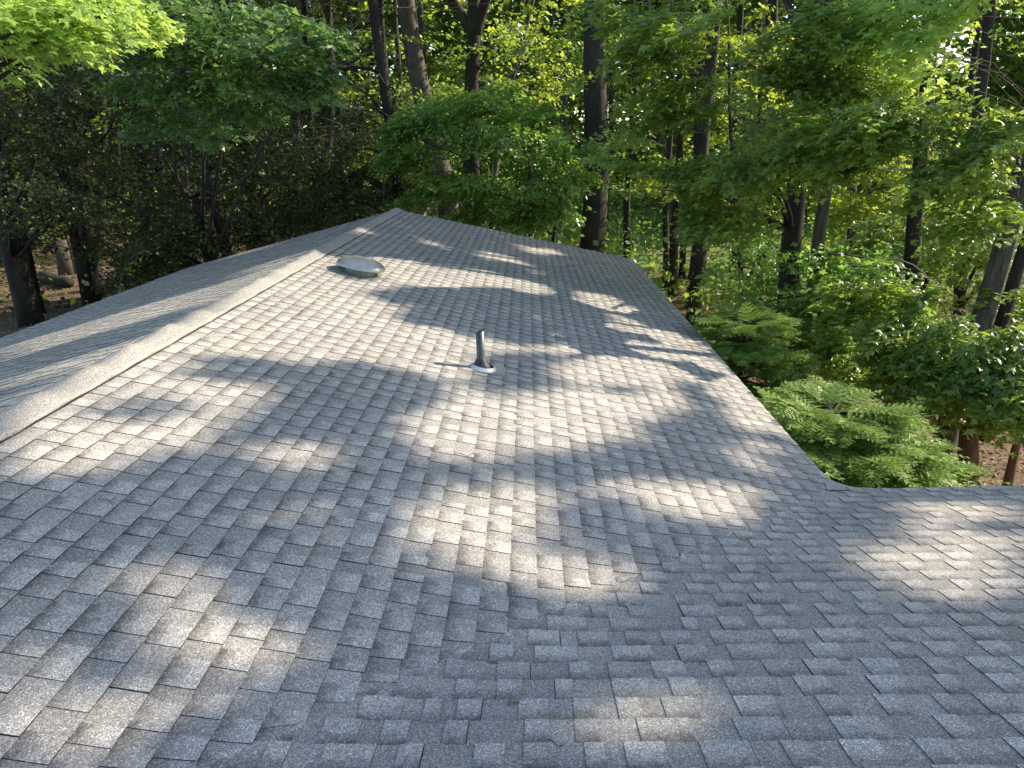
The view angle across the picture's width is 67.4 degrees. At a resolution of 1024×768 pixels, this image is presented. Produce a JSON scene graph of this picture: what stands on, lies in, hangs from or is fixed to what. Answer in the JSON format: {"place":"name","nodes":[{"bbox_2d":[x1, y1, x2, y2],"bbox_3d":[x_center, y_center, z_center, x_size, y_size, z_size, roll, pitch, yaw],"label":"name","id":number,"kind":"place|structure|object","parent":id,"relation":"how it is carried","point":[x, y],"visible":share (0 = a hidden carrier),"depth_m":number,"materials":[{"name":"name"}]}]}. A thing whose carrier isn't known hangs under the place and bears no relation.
{"place":"outdoors","nodes":[
{"label":"outdoors","id":0,"kind":"place"},
{"bbox_2d":[0,135,1023,486],"bbox_3d":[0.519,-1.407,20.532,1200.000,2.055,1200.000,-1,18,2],"label":"ground","id":1,"kind":"structure","parent":0,"point":[6,325],"depth_m":28.50,"materials":[{"name":"brown soil"}]},
{"bbox_2d":[1,5,58,212],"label":"hemlock tree","id":2,"kind":"object","parent":1,"relation":"on","point":[16,153],"visible":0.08,"depth_m":34.86,"materials":[{"name":"green plant"}]},
{"bbox_2d":[0,116,70,315],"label":"hemlock tree","id":3,"kind":"object","parent":1,"relation":"on","point":[45,302],"visible":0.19,"depth_m":22.18,"materials":[{"name":"green plant"}]},
{"bbox_2d":[0,68,90,248],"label":"woodland tree","id":4,"kind":"object","parent":1,"relation":"on","point":[43,237],"visible":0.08,"depth_m":31.40,"materials":[{"name":"green plant"}]},
{"bbox_2d":[37,271,74,286],"bbox_3d":[-15.397,-3.522,25.861,1.870,0.490,0.420,10,21,33],"label":"fallen log","id":5,"kind":"object","parent":1,"relation":"on","point":[59,281],"visible":0.94,"depth_m":25.69,"materials":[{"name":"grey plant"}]},
{"bbox_2d":[0,58,112,272],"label":"hemlock tree","id":6,"kind":"object","parent":1,"relation":"on","point":[40,259],"visible":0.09,"depth_m":28.23,"materials":[{"name":"green plant"}]},
{"bbox_2d":[0,7,121,327],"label":"hemlock tree","id":7,"kind":"object","parent":1,"relation":"on","point":[27,307],"visible":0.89,"depth_m":16.09,"materials":[{"name":"green plant"}]},
{"bbox_2d":[5,1,117,223],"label":"hemlock tree","id":8,"kind":"object","parent":1,"relation":"on","point":[47,157],"visible":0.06,"depth_m":44.22,"materials":[{"name":"green plant"}]},
{"bbox_2d":[0,57,127,312],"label":"hemlock tree","id":9,"kind":"object","parent":1,"relation":"on","point":[30,263],"visible":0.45,"depth_m":17.54,"materials":[{"name":"green plant"}]},
{"bbox_2d":[53,239,75,275],"bbox_3d":[-16.066,-4.461,27.584,0.624,1.424,0.640,-1,18,2],"label":"tree stump","id":10,"kind":"object","parent":1,"relation":"on","point":[67,267],"visible":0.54,"depth_m":27.41,"materials":[{"name":"wood"}]},
{"bbox_2d":[0,5,138,305],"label":"hemlock tree","id":11,"kind":"object","parent":1,"relation":"on","point":[81,271],"visible":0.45,"depth_m":18.57,"materials":[{"name":"green plant"}]},
{"bbox_2d":[12,1,161,247],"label":"hemlock tree","id":12,"kind":"object","parent":1,"relation":"on","point":[99,137],"visible":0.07,"depth_m":35.79,"materials":[{"name":"green plant"}]},
{"bbox_2d":[0,0,186,90],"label":"maple tree","id":13,"kind":"object","parent":1,"relation":"on","point":[59,30],"visible":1,"depth_m":6.62,"materials":[{"name":"green plant"}]},
{"bbox_2d":[0,46,201,300],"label":"hemlock tree","id":14,"kind":"object","parent":1,"relation":"on","point":[99,283],"visible":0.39,"depth_m":19.20,"materials":[{"name":"green plant"}]},
{"bbox_2d":[47,6,177,232],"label":"hemlock tree","id":15,"kind":"object","parent":1,"relation":"on","point":[117,190],"visible":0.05,"depth_m":40.28,"materials":[{"name":"green plant"}]},
{"bbox_2d":[43,0,234,283],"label":"hemlock tree","id":16,"kind":"object","parent":1,"relation":"on","point":[144,157],"visible":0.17,"depth_m":21.57,"materials":[{"name":"green plant"}]},
{"bbox_2d":[78,3,209,215],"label":"hemlock tree","id":17,"kind":"object","parent":1,"relation":"on","point":[113,148],"visible":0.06,"depth_m":47.28,"materials":[{"name":"green plant"}]},
{"bbox_2d":[94,0,230,253],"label":"hemlock tree","id":18,"kind":"object","parent":1,"relation":"on","point":[161,149],"visible":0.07,"depth_m":32.72,"materials":[{"name":"green plant"}]},
{"bbox_2d":[89,2,275,266],"bbox_3d":[-11.437,-12.062,26.715,7.356,16.557,7.733,-1,18,2],"label":"woodland tree","id":19,"kind":"object","parent":1,"relation":"on","point":[106,125],"visible":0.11,"depth_m":26.64,"materials":[{"name":"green plant"}]},
{"bbox_2d":[83,2,301,279],"bbox_3d":[-7.609,-8.411,16.946,6.461,17.160,6.336,-1,18,2],"label":"hemlock tree","id":20,"kind":"object","parent":1,"relation":"on","point":[135,249],"visible":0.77,"depth_m":17.80,"materials":[{"name":"green plant"}]},
{"bbox_2d":[42,0,369,262],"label":"maple tree","id":21,"kind":"object","parent":1,"relation":"on","point":[215,41],"visible":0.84,"depth_m":11.06,"materials":[{"name":"green plant"}]},
{"bbox_2d":[134,0,340,246],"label":"hemlock tree","id":22,"kind":"object","parent":1,"relation":"on","point":[257,217],"visible":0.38,"depth_m":20.76,"materials":[{"name":"green plant"}]},
{"bbox_2d":[205,0,290,211],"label":"hemlock tree","id":23,"kind":"object","parent":1,"relation":"on","point":[246,69],"visible":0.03,"depth_m":50.61,"materials":[{"name":"green plant"}]},
{"bbox_2d":[189,0,309,221],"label":"hemlock tree","id":24,"kind":"object","parent":1,"relation":"on","point":[258,128],"visible":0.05,"depth_m":43.82,"materials":[{"name":"green plant"}]},
{"bbox_2d":[221,0,357,241],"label":"hemlock tree","id":25,"kind":"object","parent":1,"relation":"on","point":[295,114],"visible":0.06,"depth_m":34.64,"materials":[{"name":"green plant"}]},
{"bbox_2d":[217,0,373,251],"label":"hemlock tree","id":26,"kind":"object","parent":1,"relation":"on","point":[304,12],"visible":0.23,"depth_m":24.81,"materials":[{"name":"green plant"}]},
{"bbox_2d":[247,0,357,229],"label":"hemlock tree","id":27,"kind":"object","parent":1,"relation":"on","point":[327,17],"visible":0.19,"depth_m":27.58,"materials":[{"name":"brown plant"}]},
{"bbox_2d":[284,0,412,217],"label":"hemlock tree","id":28,"kind":"object","parent":1,"relation":"on","point":[339,109],"visible":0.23,"depth_m":39.85,"materials":[{"name":"green plant"}]},
{"bbox_2d":[307,0,410,217],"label":"hemlock tree","id":29,"kind":"object","parent":1,"relation":"on","point":[354,39],"visible":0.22,"depth_m":47.75,"materials":[{"name":"green plant"}]},
{"bbox_2d":[245,0,489,237],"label":"hemlock tree","id":30,"kind":"object","parent":1,"relation":"on","point":[395,189],"visible":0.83,"depth_m":19.36,"materials":[{"name":"green plant"}]},
{"bbox_2d":[309,0,477,224],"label":"hemlock tree","id":31,"kind":"object","parent":1,"relation":"on","point":[380,3],"visible":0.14,"depth_m":25.23,"materials":[{"name":"green plant"}]},
{"bbox_2d":[326,0,463,217],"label":"woodland tree","id":32,"kind":"object","parent":1,"relation":"on","point":[397,48],"visible":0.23,"depth_m":34.16,"materials":[{"name":"green plant"}]},
{"bbox_2d":[358,0,487,221],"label":"maple tree","id":33,"kind":"object","parent":1,"relation":"on","point":[419,85],"visible":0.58,"depth_m":22.76,"materials":[{"name":"grey plant"}]},
{"bbox_2d":[364,0,483,216],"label":"woodland tree","id":34,"kind":"object","parent":1,"relation":"on","point":[422,23],"visible":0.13,"depth_m":44.89,"materials":[{"name":"green plant"}]},
{"bbox_2d":[370,22,511,215],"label":"woodland tree","id":35,"kind":"object","parent":1,"relation":"on","point":[435,83],"visible":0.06,"depth_m":30.41,"materials":[{"name":"green plant"}]},
{"bbox_2d":[428,2,525,199],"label":"woodland tree","id":36,"kind":"object","parent":1,"relation":"on","point":[480,83],"visible":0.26,"depth_m":50.42,"materials":[{"name":"green plant"}]},
{"bbox_2d":[425,0,542,226],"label":"oak tree","id":37,"kind":"object","parent":1,"relation":"on","point":[472,21],"visible":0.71,"depth_m":23.66,"materials":[{"name":"green plant"}]},
{"bbox_2d":[406,0,562,206],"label":"woodland tree","id":38,"kind":"object","parent":1,"relation":"on","point":[482,38],"visible":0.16,"depth_m":37.77,"materials":[{"name":"green plant"}]},
{"bbox_2d":[370,97,607,242],"bbox_3d":[-0.488,-3.784,18.865,5.175,6.191,3.658,-11,20,-26],"label":"understory tree","id":39,"kind":"object","parent":1,"relation":"on","point":[563,181],"visible":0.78,"depth_m":18.45,"materials":[{"name":"green plant"}]},
{"bbox_2d":[369,81,610,228],"bbox_3d":[-0.507,-4.056,19.337,5.933,6.706,3.878,-1,18,2],"label":"understory tree","id":40,"kind":"object","parent":1,"relation":"on","point":[485,192],"visible":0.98,"depth_m":18.18,"materials":[{"name":"green plant"}]},
{"bbox_2d":[0,207,1023,767],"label":"house","id":41,"kind":"structure","parent":1,"relation":"on","point":[616,529],"depth_m":3.83,"materials":[{"name":"tile"}]},
{"bbox_2d":[0,0,1023,217],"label":"woodland","id":42,"kind":"object","parent":1,"relation":"on","point":[1012,25],"visible":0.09,"depth_m":57.42,"materials":[{"name":"green plant"}]},
{"bbox_2d":[0,164,1023,344],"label":"undergrowth","id":43,"kind":"object","parent":1,"relation":"on","point":[632,251],"visible":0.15,"depth_m":26.51,"materials":[{"name":"green plant"}]},
{"bbox_2d":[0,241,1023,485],"bbox_3d":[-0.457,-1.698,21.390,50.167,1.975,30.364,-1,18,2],"label":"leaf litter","id":44,"kind":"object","parent":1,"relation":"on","point":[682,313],"visible":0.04,"depth_m":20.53,"materials":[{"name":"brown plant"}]},
{"bbox_2d":[459,0,611,237],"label":"woodland tree","id":45,"kind":"object","parent":1,"relation":"on","point":[541,101],"visible":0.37,"depth_m":32.75,"materials":[{"name":"green plant"}]},
{"bbox_2d":[507,1,584,223],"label":"woodland tree","id":46,"kind":"object","parent":1,"relation":"on","point":[565,119],"visible":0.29,"depth_m":50.39,"materials":[{"name":"green plant"}]},
{"bbox_2d":[482,0,628,227],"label":"maple tree","id":47,"kind":"object","parent":1,"relation":"on","point":[529,10],"visible":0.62,"depth_m":28.35,"materials":[{"name":"green plant"}]},
{"bbox_2d":[502,0,692,252],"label":"maple tree","id":48,"kind":"object","parent":1,"relation":"on","point":[593,88],"visible":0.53,"depth_m":19.96,"materials":[{"name":"green plant"}]},
{"bbox_2d":[535,0,667,248],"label":"woodland tree","id":49,"kind":"object","parent":1,"relation":"on","point":[579,57],"visible":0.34,"depth_m":40.08,"materials":[{"name":"green plant"}]},
{"bbox_2d":[577,0,693,257],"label":"maple tree","id":50,"kind":"object","parent":1,"relation":"on","point":[626,213],"visible":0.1,"depth_m":28.71,"materials":[{"name":"brown plant"}]},
{"bbox_2d":[612,0,687,287],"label":"maple tree","id":51,"kind":"object","parent":1,"relation":"on","point":[665,221],"visible":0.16,"depth_m":27.76,"materials":[{"name":"brown plant"}]},
{"bbox_2d":[582,0,723,232],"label":"woodland tree","id":52,"kind":"object","parent":1,"relation":"on","point":[664,144],"visible":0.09,"depth_m":45.32,"materials":[{"name":"green plant"}]},
{"bbox_2d":[639,0,697,278],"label":"maple tree","id":53,"kind":"object","parent":1,"relation":"on","point":[682,254],"visible":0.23,"depth_m":28.89,"materials":[{"name":"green plant"}]},
{"bbox_2d":[610,0,755,296],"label":"maple tree","id":54,"kind":"object","parent":1,"relation":"on","point":[673,257],"visible":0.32,"depth_m":25.68,"materials":[{"name":"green plant"}]},
{"bbox_2d":[621,0,755,307],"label":"maple tree","id":55,"kind":"object","parent":1,"relation":"on","point":[700,70],"visible":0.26,"depth_m":23.15,"materials":[{"name":"green plant"}]},
{"bbox_2d":[637,0,744,217],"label":"woodland tree","id":56,"kind":"object","parent":1,"relation":"on","point":[721,69],"visible":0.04,"depth_m":47.91,"materials":[{"name":"green plant"}]},
{"bbox_2d":[642,0,794,330],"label":"maple tree","id":57,"kind":"object","parent":1,"relation":"on","point":[700,258],"visible":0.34,"depth_m":20.33,"materials":[{"name":"green plant"}]},
{"bbox_2d":[690,0,789,279],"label":"maple tree","id":58,"kind":"object","parent":1,"relation":"on","point":[740,23],"visible":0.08,"depth_m":26.65,"materials":[{"name":"green plant"}]},
{"bbox_2d":[564,0,921,380],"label":"maple tree","id":59,"kind":"object","parent":1,"relation":"on","point":[807,84],"visible":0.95,"depth_m":11.07,"materials":[{"name":"green plant"}]},
{"bbox_2d":[666,0,823,274],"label":"woodland tree","id":60,"kind":"object","parent":1,"relation":"on","point":[749,114],"visible":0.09,"depth_m":28.21,"materials":[{"name":"green plant"}]},
{"bbox_2d":[718,0,785,209],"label":"woodland tree","id":61,"kind":"object","parent":1,"relation":"on","point":[767,16],"visible":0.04,"depth_m":44.13,"materials":[{"name":"green plant"}]},
{"bbox_2d":[710,0,804,148],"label":"woodland tree","id":62,"kind":"object","parent":1,"relation":"on","point":[750,23],"visible":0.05,"depth_m":50.87,"materials":[{"name":"green plant"}]},
{"bbox_2d":[689,0,826,224],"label":"woodland tree","id":63,"kind":"object","parent":1,"relation":"on","point":[732,34],"visible":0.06,"depth_m":38.27,"materials":[{"name":"green plant"}]},
{"bbox_2d":[579,0,937,392],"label":"maple tree","id":64,"kind":"object","parent":1,"relation":"on","point":[710,179],"visible":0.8,"depth_m":12.18,"materials":[{"name":"green plant"}]},
{"bbox_2d":[690,301,826,406],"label":"fir tree","id":65,"kind":"object","parent":1,"relation":"on","point":[750,352],"visible":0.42,"depth_m":10.13,"materials":[{"name":"green plant"}]},
{"bbox_2d":[744,0,784,268],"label":"maple tree","id":66,"kind":"object","parent":1,"relation":"on","point":[774,17],"visible":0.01,"depth_m":28.92,"materials":[{"name":"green plant"}]},
{"bbox_2d":[689,42,860,395],"bbox_3d":[4.831,-2.740,13.947,2.504,6.904,5.211,-1,18,2],"label":"understory tree","id":67,"kind":"object","parent":1,"relation":"on","point":[742,295],"visible":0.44,"depth_m":15.18,"materials":[{"name":"green plant"}]},
{"bbox_2d":[674,0,896,294],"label":"woodland tree","id":68,"kind":"object","parent":1,"relation":"on","point":[759,13],"visible":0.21,"depth_m":24.41,"materials":[{"name":"green plant"}]},
{"bbox_2d":[708,2,942,403],"bbox_3d":[5.468,-3.034,12.502,4.479,8.307,3.066,-1,18,2],"label":"maple tree","id":69,"kind":"object","parent":1,"relation":"on","point":[867,267],"visible":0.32,"depth_m":12.98,"materials":[{"name":"green plant"}]},
{"bbox_2d":[772,2,960,238],"bbox_3d":[12.013,-9.925,25.951,8.266,13.679,6.263,-1,18,2],"label":"woodland tree","id":70,"kind":"object","parent":1,"relation":"on","point":[917,87],"visible":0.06,"depth_m":25.92,"materials":[{"name":"green plant"}]},
{"bbox_2d":[811,2,921,214],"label":"woodland tree","id":71,"kind":"object","parent":1,"relation":"on","point":[860,184],"visible":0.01,"depth_m":45.34,"materials":[{"name":"green plant"}]},
{"bbox_2d":[753,375,1009,487],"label":"fir tree","id":72,"kind":"object","parent":1,"relation":"on","point":[866,445],"visible":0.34,"depth_m":7.24,"materials":[{"name":"green plant"}]},
{"bbox_2d":[744,91,1023,466],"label":"maple tree","id":73,"kind":"object","parent":1,"relation":"on","point":[859,140],"visible":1,"depth_m":9.44,"materials":[{"name":"green plant"}]},
{"bbox_2d":[831,0,939,172],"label":"woodland tree","id":74,"kind":"object","parent":1,"relation":"on","point":[862,61],"visible":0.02,"depth_m":47.62,"materials":[{"name":"green plant"}]},
{"bbox_2d":[802,9,990,280],"bbox_3d":[8.603,-7.381,19.307,6.595,12.767,7.109,-1,18,2],"label":"maple tree","id":75,"kind":"object","parent":1,"relation":"on","point":[850,208],"visible":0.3,"depth_m":18.55,"materials":[{"name":"green plant"}]},
{"bbox_2d":[774,0,1023,441],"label":"maple tree","id":76,"kind":"object","parent":1,"relation":"on","point":[906,37],"visible":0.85,"depth_m":9.63,"materials":[{"name":"green plant"}]},
{"bbox_2d":[849,0,960,197],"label":"woodland tree","id":77,"kind":"object","parent":1,"relation":"on","point":[897,196],"visible":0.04,"depth_m":37.83,"materials":[{"name":"green plant"}]},
{"bbox_2d":[792,275,1023,486],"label":"maple tree","id":78,"kind":"object","parent":1,"relation":"on","point":[962,380],"visible":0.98,"depth_m":9.83,"materials":[{"name":"green plant"}]},
{"bbox_2d":[899,0,941,240],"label":"canopy tree","id":79,"kind":"object","parent":1,"relation":"on","point":[934,66],"visible":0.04,"depth_m":23.79,"materials":[{"name":"brown plant"}]},
{"bbox_2d":[827,0,1023,335],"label":"maple tree","id":80,"kind":"object","parent":1,"relation":"on","point":[959,279],"visible":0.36,"depth_m":15.07,"materials":[{"name":"green plant"}]},
{"bbox_2d":[885,0,974,158],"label":"woodland tree","id":81,"kind":"object","parent":1,"relation":"on","point":[949,87],"visible":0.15,"depth_m":44.16,"materials":[{"name":"green plant"}]},
{"bbox_2d":[873,0,1023,265],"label":"woodland tree","id":82,"kind":"object","parent":1,"relation":"on","point":[977,24],"visible":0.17,"depth_m":29.43,"materials":[{"name":"green plant"}]},
{"bbox_2d":[916,0,1023,177],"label":"woodland tree","id":83,"kind":"object","parent":1,"relation":"on","point":[999,80],"visible":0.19,"depth_m":44.87,"materials":[{"name":"green plant"}]},
{"bbox_2d":[938,5,1013,178],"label":"woodland tree","id":84,"kind":"object","parent":1,"relation":"on","point":[975,54],"visible":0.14,"depth_m":38.76,"materials":[{"name":"brown plant"}]},
{"bbox_2d":[982,4,1023,56],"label":"woodland tree","id":85,"kind":"object","parent":1,"relation":"on","point":[1018,34],"visible":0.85,"depth_m":32.11,"materials":[{"name":"green plant"}]},
{"bbox_2d":[990,288,1023,485],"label":"maple tree","id":86,"kind":"object","parent":1,"relation":"on","point":[1010,470],"visible":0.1,"depth_m":10.87,"materials":[{"name":"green plant"}]},
{"bbox_2d":[80,0,1023,156],"label":"sky","id":87,"kind":"structure","parent":0,"point":[961,37],"materials":[{"name":"white"}]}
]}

